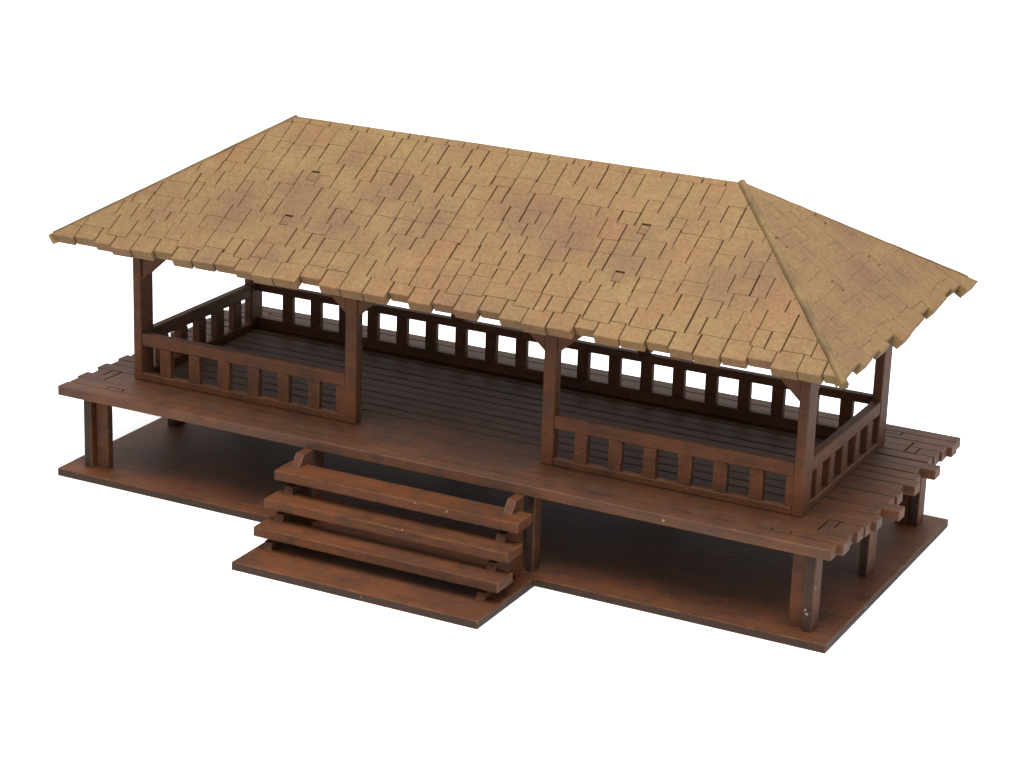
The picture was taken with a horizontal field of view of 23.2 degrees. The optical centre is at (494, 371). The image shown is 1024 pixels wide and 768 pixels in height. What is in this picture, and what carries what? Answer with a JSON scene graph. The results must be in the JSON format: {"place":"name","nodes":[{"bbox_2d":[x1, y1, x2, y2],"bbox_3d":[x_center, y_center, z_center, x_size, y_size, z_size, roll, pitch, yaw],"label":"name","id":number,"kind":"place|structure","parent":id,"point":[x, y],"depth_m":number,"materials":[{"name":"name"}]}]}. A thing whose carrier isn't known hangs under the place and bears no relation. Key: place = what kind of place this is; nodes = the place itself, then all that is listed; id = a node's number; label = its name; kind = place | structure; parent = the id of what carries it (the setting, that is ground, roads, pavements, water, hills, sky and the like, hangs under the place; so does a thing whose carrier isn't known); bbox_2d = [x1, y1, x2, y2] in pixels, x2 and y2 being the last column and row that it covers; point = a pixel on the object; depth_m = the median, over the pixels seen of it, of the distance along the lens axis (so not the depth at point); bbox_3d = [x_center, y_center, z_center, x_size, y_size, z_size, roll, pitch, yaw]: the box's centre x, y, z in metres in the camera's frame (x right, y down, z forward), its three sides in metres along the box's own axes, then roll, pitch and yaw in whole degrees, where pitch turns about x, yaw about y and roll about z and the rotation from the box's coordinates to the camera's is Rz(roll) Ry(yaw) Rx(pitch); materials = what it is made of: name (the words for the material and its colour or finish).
{"place":"outdoors","nodes":[
{"label":"outdoors","id":0,"kind":"place"},
{"bbox_2d":[0,0,1023,767],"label":"ground","id":1,"kind":"structure","parent":0,"point":[138,630],"depth_m":8.72,"materials":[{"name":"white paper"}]},
{"bbox_2d":[48,115,977,652],"bbox_3d":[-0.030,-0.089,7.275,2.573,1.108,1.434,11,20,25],"label":"wooden pavilion","id":2,"kind":"structure","parent":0,"point":[430,473],"depth_m":7.09,"materials":[{"name":"brown wood"}]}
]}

